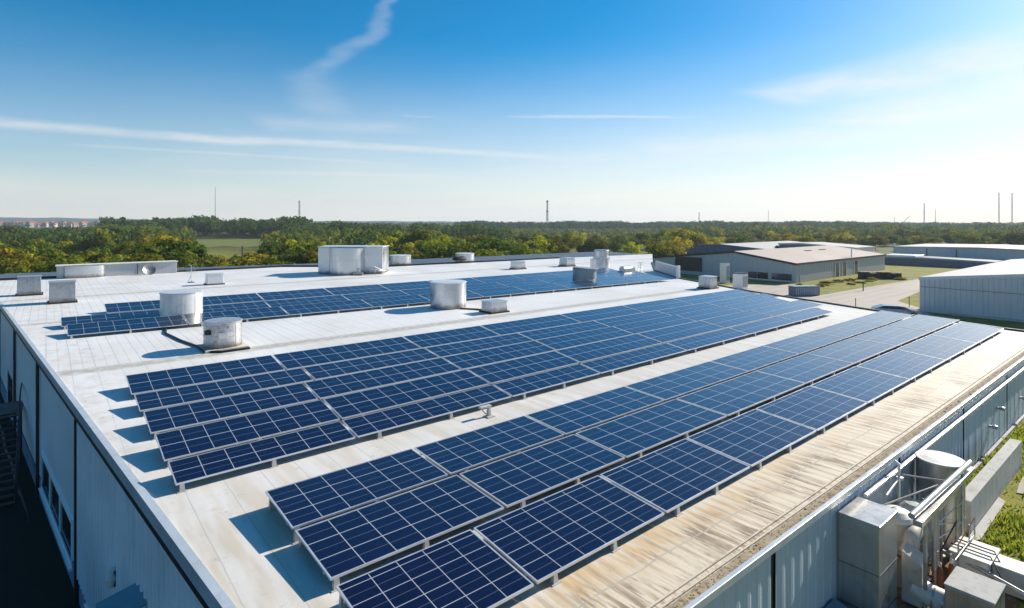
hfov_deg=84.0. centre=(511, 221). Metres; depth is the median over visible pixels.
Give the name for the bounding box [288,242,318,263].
tree
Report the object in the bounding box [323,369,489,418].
solar panel
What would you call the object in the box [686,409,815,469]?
solar panel
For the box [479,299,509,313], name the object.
box vent
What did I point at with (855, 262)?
door
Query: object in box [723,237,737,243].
tree
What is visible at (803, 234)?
tree
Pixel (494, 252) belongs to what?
tree
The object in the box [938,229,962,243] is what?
tree
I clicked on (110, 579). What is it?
wall lamp
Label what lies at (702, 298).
solar panel
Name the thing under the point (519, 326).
solar panel
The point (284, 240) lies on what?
tree
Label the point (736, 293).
solar panel
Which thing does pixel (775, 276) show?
window
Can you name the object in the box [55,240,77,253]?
tree
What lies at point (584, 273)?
round vent
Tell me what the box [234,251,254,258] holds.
tree
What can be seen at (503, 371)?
solar panel
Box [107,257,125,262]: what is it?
tree
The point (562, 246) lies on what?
tree
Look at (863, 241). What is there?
tree
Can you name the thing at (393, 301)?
solar panel
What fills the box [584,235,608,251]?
tree
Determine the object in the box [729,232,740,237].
tree
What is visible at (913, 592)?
branch duct
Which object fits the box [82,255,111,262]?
tree
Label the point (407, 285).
solar panel
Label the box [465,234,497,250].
tree
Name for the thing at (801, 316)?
solar panel
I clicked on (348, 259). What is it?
plant unit
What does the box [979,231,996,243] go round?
tree
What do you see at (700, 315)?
solar panel
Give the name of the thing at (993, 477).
concrete duct
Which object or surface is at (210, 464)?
solar panel
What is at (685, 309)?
solar panel
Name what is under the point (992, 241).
tree
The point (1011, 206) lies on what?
radio mast
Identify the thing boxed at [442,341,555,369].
solar panel
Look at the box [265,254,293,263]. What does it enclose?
tree
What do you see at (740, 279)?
cooling unit
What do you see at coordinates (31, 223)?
house
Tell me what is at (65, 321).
solar panel
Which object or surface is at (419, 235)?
tree
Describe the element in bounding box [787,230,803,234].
tree
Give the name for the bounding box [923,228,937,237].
tree
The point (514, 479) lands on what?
solar panel
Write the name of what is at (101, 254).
tree
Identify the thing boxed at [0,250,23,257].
tree
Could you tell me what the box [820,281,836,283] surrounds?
shrub
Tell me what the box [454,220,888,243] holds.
pine forest
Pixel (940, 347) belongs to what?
solar panel
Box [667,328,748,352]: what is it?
solar panel
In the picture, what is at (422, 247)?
tree
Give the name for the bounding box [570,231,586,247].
tree
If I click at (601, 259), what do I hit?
stacked vent
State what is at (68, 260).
tree
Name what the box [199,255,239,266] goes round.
tree
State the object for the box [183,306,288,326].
solar panel
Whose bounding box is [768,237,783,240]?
tree
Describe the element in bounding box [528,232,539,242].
tree
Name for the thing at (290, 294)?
solar panel
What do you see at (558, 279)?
solar panel
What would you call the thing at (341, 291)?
solar panel
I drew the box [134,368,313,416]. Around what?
solar panel
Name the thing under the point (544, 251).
tree
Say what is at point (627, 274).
solar panel
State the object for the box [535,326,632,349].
solar panel
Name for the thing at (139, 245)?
tree
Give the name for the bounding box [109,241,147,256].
tree
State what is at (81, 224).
house
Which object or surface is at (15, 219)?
hills
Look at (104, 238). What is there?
tree
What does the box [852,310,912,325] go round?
solar panel
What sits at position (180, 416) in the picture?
solar panel
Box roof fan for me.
[617,266,634,271]
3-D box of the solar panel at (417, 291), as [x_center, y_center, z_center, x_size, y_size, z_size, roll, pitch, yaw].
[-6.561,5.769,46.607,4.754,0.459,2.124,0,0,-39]
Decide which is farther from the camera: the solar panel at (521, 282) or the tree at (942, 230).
the tree at (942, 230)
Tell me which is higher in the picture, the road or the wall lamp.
the road
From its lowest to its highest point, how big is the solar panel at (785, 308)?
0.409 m
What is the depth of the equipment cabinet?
11.62 m
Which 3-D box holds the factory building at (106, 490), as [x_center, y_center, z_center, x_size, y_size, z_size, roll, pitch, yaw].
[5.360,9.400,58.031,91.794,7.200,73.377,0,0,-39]
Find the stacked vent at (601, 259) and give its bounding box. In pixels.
[590,249,609,268]
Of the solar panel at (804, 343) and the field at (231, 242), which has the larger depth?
the field at (231, 242)
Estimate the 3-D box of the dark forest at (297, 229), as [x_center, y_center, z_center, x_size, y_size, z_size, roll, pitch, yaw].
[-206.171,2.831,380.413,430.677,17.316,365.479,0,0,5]
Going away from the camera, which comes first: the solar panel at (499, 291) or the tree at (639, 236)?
the solar panel at (499, 291)
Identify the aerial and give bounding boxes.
[186,265,194,282]
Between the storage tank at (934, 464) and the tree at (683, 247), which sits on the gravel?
the storage tank at (934, 464)
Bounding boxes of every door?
[7,368,12,417]
[835,263,839,276]
[842,262,846,275]
[854,261,857,273]
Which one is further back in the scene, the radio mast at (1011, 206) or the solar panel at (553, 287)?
the radio mast at (1011, 206)
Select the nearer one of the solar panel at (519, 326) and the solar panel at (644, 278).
the solar panel at (519, 326)
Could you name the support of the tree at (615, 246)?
on the ground at (34, 571)
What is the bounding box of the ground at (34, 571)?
[0,225,1023,607]
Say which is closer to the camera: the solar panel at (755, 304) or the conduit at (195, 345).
the conduit at (195, 345)
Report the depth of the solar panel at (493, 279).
55.87 m
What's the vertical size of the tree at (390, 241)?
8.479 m
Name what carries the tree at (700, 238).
on the ground at (34, 571)
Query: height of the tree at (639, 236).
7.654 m
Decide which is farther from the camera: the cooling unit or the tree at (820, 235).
the tree at (820, 235)
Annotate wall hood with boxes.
[95,583,146,607]
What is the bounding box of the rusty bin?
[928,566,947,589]
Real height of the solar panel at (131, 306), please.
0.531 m
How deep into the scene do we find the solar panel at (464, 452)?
14.50 m
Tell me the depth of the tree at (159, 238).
125.53 m
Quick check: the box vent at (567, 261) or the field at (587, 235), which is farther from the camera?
the field at (587, 235)
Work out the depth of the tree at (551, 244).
165.09 m
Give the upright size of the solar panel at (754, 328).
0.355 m
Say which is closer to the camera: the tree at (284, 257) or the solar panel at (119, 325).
the solar panel at (119, 325)
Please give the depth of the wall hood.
12.49 m
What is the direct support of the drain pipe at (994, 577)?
attached to the valve manifold
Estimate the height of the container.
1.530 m
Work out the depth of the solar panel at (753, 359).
23.54 m
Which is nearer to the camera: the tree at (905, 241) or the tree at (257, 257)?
the tree at (257, 257)
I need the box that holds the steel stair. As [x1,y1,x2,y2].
[0,382,23,506]
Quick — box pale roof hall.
[684,241,796,253]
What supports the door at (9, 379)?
in the factory building at (106, 490)
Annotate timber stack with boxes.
[858,271,901,278]
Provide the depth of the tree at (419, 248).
149.88 m
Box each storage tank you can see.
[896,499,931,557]
[915,450,965,548]
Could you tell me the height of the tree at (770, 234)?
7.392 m
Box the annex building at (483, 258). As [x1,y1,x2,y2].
[0,252,639,277]
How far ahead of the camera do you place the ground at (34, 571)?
23.06 m
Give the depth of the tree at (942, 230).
298.82 m
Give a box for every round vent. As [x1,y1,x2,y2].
[159,289,202,321]
[197,317,248,352]
[389,254,410,264]
[430,279,466,309]
[452,253,473,261]
[573,266,597,280]
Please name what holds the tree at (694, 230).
on the ground at (34, 571)
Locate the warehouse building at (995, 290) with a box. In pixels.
[919,259,1023,321]
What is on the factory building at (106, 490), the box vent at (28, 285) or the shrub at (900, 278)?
the box vent at (28, 285)
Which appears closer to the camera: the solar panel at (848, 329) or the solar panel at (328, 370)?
the solar panel at (328, 370)
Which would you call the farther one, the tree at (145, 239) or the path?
the tree at (145, 239)
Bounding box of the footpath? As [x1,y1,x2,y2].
[1017,476,1023,493]
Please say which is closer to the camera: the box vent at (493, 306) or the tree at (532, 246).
the box vent at (493, 306)
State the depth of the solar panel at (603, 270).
64.99 m
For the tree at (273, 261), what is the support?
on the ground at (34, 571)
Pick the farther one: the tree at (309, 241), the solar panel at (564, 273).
the tree at (309, 241)
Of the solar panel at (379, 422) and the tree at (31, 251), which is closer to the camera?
the solar panel at (379, 422)
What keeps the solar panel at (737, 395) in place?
on the factory building at (106, 490)
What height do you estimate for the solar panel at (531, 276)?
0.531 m
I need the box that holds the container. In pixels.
[788,285,819,295]
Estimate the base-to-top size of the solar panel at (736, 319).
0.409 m
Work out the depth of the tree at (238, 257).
110.53 m
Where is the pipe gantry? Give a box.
[882,460,974,607]
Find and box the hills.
[0,217,1006,224]
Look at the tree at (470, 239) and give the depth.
135.27 m
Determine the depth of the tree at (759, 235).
329.80 m
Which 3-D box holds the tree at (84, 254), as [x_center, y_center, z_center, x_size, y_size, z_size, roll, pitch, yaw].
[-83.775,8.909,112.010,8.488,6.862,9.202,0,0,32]
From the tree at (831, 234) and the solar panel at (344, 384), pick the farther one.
the tree at (831, 234)
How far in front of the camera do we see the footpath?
18.13 m
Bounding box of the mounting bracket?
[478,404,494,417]
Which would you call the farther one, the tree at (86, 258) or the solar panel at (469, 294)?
the tree at (86, 258)
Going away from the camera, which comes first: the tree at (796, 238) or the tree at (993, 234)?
the tree at (796, 238)
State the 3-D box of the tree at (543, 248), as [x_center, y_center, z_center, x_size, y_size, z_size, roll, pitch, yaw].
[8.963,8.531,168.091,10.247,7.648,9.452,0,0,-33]
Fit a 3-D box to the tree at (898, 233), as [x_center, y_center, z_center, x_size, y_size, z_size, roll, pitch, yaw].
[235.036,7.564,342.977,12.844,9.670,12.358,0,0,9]
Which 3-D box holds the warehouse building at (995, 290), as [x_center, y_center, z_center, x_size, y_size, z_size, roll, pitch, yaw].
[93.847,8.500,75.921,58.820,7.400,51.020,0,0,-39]
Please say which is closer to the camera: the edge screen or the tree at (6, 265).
the edge screen
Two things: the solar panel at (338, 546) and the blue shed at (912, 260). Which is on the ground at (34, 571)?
the blue shed at (912, 260)
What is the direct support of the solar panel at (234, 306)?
on the factory building at (106, 490)
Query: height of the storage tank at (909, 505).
1.600 m
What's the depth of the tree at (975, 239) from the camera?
231.77 m
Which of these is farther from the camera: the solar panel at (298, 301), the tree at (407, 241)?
the tree at (407, 241)
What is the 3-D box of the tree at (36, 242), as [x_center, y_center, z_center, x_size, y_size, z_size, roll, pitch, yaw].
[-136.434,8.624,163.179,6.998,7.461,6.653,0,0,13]
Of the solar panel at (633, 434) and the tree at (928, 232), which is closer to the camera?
the solar panel at (633, 434)
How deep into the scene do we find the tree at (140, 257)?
87.97 m
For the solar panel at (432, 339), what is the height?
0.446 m
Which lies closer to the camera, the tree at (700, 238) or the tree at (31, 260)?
the tree at (31, 260)
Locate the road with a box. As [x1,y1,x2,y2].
[726,279,932,315]
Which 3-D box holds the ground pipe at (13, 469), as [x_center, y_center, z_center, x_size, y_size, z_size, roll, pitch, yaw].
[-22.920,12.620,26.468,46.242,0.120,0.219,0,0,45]
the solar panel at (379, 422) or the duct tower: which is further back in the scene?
the solar panel at (379, 422)
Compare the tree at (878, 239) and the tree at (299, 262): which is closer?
the tree at (299, 262)
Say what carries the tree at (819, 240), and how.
on the ground at (34, 571)
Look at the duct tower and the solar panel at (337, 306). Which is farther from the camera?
the solar panel at (337, 306)
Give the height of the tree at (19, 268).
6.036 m
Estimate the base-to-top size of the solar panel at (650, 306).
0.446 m
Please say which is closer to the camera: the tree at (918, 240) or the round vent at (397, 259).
the round vent at (397, 259)
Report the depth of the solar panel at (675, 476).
12.93 m
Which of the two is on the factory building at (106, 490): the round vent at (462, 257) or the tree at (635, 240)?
the round vent at (462, 257)
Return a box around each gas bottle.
[936,562,942,588]
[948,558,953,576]
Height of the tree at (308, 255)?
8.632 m
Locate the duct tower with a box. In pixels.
[837,496,897,607]
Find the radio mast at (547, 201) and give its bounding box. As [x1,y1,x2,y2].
[546,200,548,229]
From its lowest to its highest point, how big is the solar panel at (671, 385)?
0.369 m
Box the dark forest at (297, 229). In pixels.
[0,215,515,247]
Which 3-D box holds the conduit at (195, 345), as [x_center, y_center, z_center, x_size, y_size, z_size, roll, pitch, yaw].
[-16.770,5.960,29.297,10.131,0.120,1.747,0,0,39]
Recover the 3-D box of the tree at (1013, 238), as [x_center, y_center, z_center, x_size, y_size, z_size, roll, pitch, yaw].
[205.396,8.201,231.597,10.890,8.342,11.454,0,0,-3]
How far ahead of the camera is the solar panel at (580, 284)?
51.36 m
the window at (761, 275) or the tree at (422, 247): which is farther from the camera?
the tree at (422, 247)
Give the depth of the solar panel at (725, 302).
40.40 m
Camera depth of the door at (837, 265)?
125.19 m
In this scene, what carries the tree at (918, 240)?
on the ground at (34, 571)
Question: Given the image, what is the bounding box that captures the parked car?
[871,304,922,314]
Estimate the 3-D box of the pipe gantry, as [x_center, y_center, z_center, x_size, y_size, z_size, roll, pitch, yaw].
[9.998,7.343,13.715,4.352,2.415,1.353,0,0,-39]
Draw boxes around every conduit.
[164,327,249,352]
[460,308,480,309]
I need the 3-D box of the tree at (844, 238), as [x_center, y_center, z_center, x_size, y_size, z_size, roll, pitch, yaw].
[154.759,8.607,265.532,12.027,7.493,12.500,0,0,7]
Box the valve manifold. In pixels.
[897,524,945,583]
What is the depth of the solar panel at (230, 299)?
41.41 m
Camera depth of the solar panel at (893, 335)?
28.74 m
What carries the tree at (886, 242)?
on the ground at (34, 571)
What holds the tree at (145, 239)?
on the ground at (34, 571)
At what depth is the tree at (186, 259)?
99.89 m
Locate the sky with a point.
(631, 111)
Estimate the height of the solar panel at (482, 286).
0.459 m
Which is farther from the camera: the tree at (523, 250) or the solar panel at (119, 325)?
the tree at (523, 250)
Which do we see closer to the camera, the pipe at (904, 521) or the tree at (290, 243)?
the pipe at (904, 521)
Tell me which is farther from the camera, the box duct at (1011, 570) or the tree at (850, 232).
the tree at (850, 232)
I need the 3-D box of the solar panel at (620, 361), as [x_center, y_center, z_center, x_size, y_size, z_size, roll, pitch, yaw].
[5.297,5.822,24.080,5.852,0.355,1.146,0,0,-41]
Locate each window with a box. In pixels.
[38,451,73,571]
[748,271,756,278]
[757,272,767,279]
[771,273,791,281]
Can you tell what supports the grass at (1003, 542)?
on the ground at (34, 571)
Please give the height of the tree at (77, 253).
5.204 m
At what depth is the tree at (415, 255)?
125.40 m
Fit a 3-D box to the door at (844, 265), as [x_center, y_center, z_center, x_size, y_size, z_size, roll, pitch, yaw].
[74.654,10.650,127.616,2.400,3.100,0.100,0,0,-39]
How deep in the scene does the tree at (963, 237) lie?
260.06 m
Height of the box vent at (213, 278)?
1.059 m
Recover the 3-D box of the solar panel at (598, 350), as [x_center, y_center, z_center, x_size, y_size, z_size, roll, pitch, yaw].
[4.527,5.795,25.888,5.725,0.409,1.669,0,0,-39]
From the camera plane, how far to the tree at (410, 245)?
148.19 m
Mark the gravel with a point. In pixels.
(1010, 601)
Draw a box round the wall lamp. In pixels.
[104,567,115,588]
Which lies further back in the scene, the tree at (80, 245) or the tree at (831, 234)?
the tree at (831, 234)
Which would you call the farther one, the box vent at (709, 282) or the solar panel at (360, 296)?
the box vent at (709, 282)
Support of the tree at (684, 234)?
on the ground at (34, 571)
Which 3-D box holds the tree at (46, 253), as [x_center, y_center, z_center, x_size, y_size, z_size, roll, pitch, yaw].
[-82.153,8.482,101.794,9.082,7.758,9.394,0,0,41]
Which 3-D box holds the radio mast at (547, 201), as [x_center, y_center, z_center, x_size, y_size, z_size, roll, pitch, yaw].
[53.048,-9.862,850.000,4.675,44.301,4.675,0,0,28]
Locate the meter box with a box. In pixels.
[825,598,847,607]
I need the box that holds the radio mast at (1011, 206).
[1011,193,1012,221]
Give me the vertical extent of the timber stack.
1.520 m
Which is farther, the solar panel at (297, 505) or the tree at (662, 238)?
the tree at (662, 238)
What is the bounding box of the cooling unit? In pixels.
[733,272,747,288]
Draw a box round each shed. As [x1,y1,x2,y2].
[885,254,1002,267]
[892,244,1023,260]
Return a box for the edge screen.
[655,261,679,278]
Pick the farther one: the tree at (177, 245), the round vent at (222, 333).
the tree at (177, 245)
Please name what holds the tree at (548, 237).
on the ground at (34, 571)
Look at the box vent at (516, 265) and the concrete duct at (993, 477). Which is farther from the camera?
the box vent at (516, 265)
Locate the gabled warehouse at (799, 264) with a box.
[652,245,885,282]
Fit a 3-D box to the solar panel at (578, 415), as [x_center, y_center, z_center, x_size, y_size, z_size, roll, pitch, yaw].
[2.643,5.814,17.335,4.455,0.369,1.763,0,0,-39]
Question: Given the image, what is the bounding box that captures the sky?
[0,0,1023,222]
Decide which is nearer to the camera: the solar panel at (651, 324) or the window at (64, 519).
the window at (64, 519)
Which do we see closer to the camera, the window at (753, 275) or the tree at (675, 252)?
the window at (753, 275)
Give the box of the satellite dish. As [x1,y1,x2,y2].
[143,264,155,274]
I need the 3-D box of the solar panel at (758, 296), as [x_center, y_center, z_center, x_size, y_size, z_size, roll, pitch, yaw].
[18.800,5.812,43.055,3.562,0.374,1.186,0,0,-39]
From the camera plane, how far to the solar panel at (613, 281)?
54.03 m
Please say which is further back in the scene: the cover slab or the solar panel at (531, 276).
the solar panel at (531, 276)
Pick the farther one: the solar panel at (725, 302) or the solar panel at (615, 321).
the solar panel at (725, 302)
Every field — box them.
[192,239,268,246]
[505,232,654,239]
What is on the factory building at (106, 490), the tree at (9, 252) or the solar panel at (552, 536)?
the solar panel at (552, 536)
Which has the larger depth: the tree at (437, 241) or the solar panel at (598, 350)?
the tree at (437, 241)
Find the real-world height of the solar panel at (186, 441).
0.409 m
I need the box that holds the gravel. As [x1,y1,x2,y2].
[897,548,1018,607]
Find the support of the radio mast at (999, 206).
on the ground at (34, 571)
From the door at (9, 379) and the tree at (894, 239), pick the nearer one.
the door at (9, 379)
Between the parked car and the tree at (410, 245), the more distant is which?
the tree at (410, 245)
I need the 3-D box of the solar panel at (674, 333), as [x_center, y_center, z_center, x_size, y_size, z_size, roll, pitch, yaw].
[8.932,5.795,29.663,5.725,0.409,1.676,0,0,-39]
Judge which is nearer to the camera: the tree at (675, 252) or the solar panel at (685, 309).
the solar panel at (685, 309)
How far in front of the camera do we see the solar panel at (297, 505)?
12.13 m
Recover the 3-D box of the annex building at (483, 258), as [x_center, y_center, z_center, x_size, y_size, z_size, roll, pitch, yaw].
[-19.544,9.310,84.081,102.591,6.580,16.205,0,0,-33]
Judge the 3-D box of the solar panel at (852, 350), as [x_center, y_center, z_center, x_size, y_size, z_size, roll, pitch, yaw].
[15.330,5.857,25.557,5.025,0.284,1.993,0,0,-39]
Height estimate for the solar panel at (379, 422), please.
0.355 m
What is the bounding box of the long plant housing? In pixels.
[55,260,177,278]
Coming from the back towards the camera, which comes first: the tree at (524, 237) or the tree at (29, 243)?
the tree at (524, 237)
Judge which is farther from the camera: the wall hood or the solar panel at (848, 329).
the solar panel at (848, 329)
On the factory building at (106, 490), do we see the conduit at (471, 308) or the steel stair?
the conduit at (471, 308)
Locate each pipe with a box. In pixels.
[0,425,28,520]
[885,460,903,502]
[885,505,912,586]
[899,525,931,572]
[942,550,1023,595]
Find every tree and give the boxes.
[0,240,32,256]
[0,247,20,259]
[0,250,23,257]
[0,251,40,268]
[0,258,38,274]
[1,240,54,252]
[8,245,38,256]
[8,260,54,273]
[26,239,53,250]
[32,247,81,266]
[42,257,88,272]
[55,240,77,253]
[73,251,91,255]
[74,241,96,252]
[77,231,114,251]
[78,254,104,262]
[79,249,114,258]
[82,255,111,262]
[83,251,122,262]
[88,243,115,254]
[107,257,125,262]
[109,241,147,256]
[122,252,164,261]
[127,242,146,258]
[130,238,212,263]
[133,235,151,245]
[139,245,179,267]
[149,235,178,246]
[166,249,203,267]
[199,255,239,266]
[228,255,246,265]
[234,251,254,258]
[234,253,266,265]
[244,255,295,265]
[254,242,291,255]
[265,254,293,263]
[266,237,291,250]
[272,239,308,253]
[281,241,312,254]
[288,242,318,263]
[292,254,303,263]
[294,242,335,263]
[298,239,313,244]
[298,240,325,248]
[373,235,404,250]
[378,231,409,241]
[389,243,417,254]
[394,242,418,251]
[399,238,435,246]
[400,229,437,243]
[402,249,432,259]
[413,244,424,254]
[414,240,425,246]
[419,238,451,257]
[423,234,459,256]
[423,238,467,258]
[451,236,477,254]
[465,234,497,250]
[466,237,519,256]
[474,248,509,256]
[498,243,542,254]
[500,237,521,246]
[510,247,550,253]
[513,232,529,242]
[522,235,560,252]
[524,240,553,253]
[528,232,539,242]
[529,243,540,248]
[533,234,565,242]
[543,239,562,253]
[551,235,571,252]
[559,234,582,248]
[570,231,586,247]
[576,241,601,251]
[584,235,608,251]
[605,239,624,251]
[610,234,628,244]
[621,241,642,253]
[625,237,645,247]
[631,233,650,249]
[644,240,676,255]
[648,228,668,241]
[648,235,671,243]
[658,236,693,253]
[663,228,696,244]
[663,241,680,254]
[689,229,698,239]
[689,233,708,244]
[707,237,725,243]
[713,233,722,238]
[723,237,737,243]
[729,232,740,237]
[733,234,752,242]
[753,230,765,240]
[762,230,781,239]
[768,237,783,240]
[775,232,793,240]
[786,235,808,241]
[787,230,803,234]
[793,233,813,238]
[798,237,816,241]
[813,238,826,241]
[814,232,829,241]
[826,232,839,242]
[830,232,856,244]
[844,230,860,236]
[855,237,874,245]
[867,233,886,249]
[883,239,889,246]
[887,226,913,236]
[887,235,901,243]
[896,239,913,245]
[903,231,930,237]
[911,235,927,243]
[921,230,936,237]
[922,237,943,243]
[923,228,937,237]
[935,228,959,237]
[937,232,955,243]
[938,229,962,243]
[949,231,976,240]
[956,234,972,243]
[958,233,991,243]
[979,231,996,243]
[982,232,1005,243]
[985,239,998,243]
[995,231,1023,244]
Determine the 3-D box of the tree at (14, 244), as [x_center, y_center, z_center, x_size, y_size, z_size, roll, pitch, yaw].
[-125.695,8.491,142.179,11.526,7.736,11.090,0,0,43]
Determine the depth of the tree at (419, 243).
157.77 m
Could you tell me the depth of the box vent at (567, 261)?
76.15 m
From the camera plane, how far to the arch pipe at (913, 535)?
12.93 m
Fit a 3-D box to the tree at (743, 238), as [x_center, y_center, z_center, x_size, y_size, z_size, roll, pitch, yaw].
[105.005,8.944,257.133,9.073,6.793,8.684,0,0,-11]
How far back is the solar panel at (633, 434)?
15.88 m
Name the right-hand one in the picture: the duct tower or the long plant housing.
the duct tower
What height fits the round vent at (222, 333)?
1.330 m
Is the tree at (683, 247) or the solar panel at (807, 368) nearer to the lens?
the solar panel at (807, 368)
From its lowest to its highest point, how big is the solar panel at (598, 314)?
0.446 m
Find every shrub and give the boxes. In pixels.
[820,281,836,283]
[893,277,906,279]
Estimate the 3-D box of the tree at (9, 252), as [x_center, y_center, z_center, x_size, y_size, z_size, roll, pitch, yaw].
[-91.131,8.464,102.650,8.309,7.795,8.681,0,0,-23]
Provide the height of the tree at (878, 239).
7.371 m
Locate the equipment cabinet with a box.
[944,566,1005,607]
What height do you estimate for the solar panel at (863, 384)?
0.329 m
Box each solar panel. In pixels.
[61,310,159,329]
[67,315,187,338]
[104,300,159,313]
[126,355,284,399]
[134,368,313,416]
[143,383,317,439]
[155,400,339,468]
[168,421,354,493]
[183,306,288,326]
[203,293,263,305]
[203,301,269,312]
[257,288,332,300]
[264,295,347,307]
[265,449,447,544]
[273,337,420,370]
[280,299,372,316]
[295,475,503,592]
[303,348,438,379]
[304,358,460,398]
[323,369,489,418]
[324,284,390,295]
[336,529,533,607]
[342,290,407,299]
[342,385,510,438]
[361,295,429,308]
[379,281,429,290]
[400,288,429,294]
[403,326,499,347]
[414,416,563,480]
[418,290,483,299]
[425,333,533,357]
[428,278,483,284]
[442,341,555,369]
[459,434,624,508]
[466,282,507,289]
[467,351,578,383]
[468,286,529,298]
[471,275,523,282]
[474,475,664,586]
[480,314,580,335]
[493,364,599,399]
[496,279,546,286]
[511,272,559,279]
[513,283,570,293]
[518,321,608,340]
[526,386,663,434]
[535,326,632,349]
[538,276,573,282]
[545,270,572,276]
[554,280,607,289]
[555,334,661,362]
[560,305,643,322]
[575,399,726,458]
[580,343,686,374]
[590,277,639,286]
[595,311,670,326]
[597,268,617,273]
[597,274,617,278]
[600,438,749,516]
[606,271,650,276]
[613,315,694,333]
[622,275,670,283]
[623,298,693,311]
[625,361,747,400]
[638,321,724,342]
[657,303,718,314]
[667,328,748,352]
[672,293,730,303]
[676,371,804,415]
[677,306,742,320]
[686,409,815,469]
[701,310,773,327]
[706,297,752,306]
[710,346,798,371]
[713,289,756,297]
[726,297,789,310]
[730,317,795,336]
[742,293,776,300]
[751,300,821,316]
[755,386,866,433]
[757,354,853,385]
[763,332,844,354]
[777,308,832,323]
[807,338,895,364]
[810,366,909,405]
[811,320,882,338]
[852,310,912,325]
[852,325,930,347]
[857,349,945,381]
[890,314,958,332]
[897,334,976,362]
[931,321,1003,344]
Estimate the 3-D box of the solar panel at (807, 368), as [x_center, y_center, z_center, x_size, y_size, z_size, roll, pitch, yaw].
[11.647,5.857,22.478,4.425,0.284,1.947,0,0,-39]
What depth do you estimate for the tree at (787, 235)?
279.41 m
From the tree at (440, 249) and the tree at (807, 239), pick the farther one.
the tree at (807, 239)
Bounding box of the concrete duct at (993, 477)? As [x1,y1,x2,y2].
[966,438,1021,533]
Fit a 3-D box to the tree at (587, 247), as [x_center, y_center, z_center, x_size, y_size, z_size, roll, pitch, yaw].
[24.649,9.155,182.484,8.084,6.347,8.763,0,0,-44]
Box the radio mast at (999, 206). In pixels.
[998,192,999,222]
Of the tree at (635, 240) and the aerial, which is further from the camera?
the tree at (635, 240)
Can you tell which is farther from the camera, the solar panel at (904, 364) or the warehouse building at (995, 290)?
the warehouse building at (995, 290)
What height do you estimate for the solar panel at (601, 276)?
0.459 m
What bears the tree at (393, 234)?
on the ground at (34, 571)
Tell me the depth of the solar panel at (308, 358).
24.63 m
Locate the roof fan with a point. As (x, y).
(625, 268)
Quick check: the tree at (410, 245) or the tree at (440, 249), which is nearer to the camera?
the tree at (440, 249)
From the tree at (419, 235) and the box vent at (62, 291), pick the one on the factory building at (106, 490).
the box vent at (62, 291)
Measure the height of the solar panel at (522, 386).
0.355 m
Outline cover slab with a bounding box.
[948,535,1002,578]
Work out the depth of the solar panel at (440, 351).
26.30 m
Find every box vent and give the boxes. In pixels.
[15,275,42,296]
[47,279,77,304]
[204,272,224,284]
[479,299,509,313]
[509,261,526,269]
[558,257,575,266]
[697,275,718,289]
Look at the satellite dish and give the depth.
64.11 m
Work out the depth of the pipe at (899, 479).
14.28 m
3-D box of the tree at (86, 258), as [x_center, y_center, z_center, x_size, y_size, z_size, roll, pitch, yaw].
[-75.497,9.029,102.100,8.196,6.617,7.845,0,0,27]
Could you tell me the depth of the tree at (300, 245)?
118.38 m
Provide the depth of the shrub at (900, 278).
118.80 m
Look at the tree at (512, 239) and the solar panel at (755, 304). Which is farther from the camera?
the tree at (512, 239)
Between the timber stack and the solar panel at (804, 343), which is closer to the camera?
the solar panel at (804, 343)
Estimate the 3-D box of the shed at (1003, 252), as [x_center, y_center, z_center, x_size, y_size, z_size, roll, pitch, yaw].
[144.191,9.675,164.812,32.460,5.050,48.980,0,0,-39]
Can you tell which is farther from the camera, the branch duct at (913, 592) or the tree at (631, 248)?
the tree at (631, 248)
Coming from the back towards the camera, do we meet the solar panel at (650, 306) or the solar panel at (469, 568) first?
the solar panel at (650, 306)
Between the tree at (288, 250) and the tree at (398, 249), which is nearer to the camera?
the tree at (288, 250)
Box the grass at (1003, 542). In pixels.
[966,418,1023,607]
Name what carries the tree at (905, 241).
on the ground at (34, 571)
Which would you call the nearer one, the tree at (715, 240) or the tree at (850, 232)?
the tree at (715, 240)
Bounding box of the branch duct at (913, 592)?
[901,541,944,607]
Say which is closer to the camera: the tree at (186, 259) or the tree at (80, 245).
the tree at (186, 259)
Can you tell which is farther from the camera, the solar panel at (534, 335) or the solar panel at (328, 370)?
the solar panel at (534, 335)
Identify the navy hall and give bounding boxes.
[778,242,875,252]
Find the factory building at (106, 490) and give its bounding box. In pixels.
[0,254,1023,607]
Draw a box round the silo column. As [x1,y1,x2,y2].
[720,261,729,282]
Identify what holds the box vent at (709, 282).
on the factory building at (106, 490)
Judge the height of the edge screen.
1.350 m
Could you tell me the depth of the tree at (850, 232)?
335.55 m
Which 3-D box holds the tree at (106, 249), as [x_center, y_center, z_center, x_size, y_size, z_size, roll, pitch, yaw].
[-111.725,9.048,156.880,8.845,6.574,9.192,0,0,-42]
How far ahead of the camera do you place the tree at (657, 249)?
146.78 m
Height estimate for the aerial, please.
1.899 m
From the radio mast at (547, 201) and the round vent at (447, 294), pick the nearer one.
the round vent at (447, 294)
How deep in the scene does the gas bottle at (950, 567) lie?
12.72 m
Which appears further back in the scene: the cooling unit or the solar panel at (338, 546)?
the cooling unit
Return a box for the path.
[970,497,1005,539]
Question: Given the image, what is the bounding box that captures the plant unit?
[318,245,388,274]
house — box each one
[28,221,33,227]
[79,222,85,227]
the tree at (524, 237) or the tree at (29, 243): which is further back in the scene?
the tree at (524, 237)
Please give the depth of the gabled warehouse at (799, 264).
125.42 m
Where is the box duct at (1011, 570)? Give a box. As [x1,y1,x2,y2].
[992,554,1023,599]
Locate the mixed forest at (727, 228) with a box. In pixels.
[2,221,1023,238]

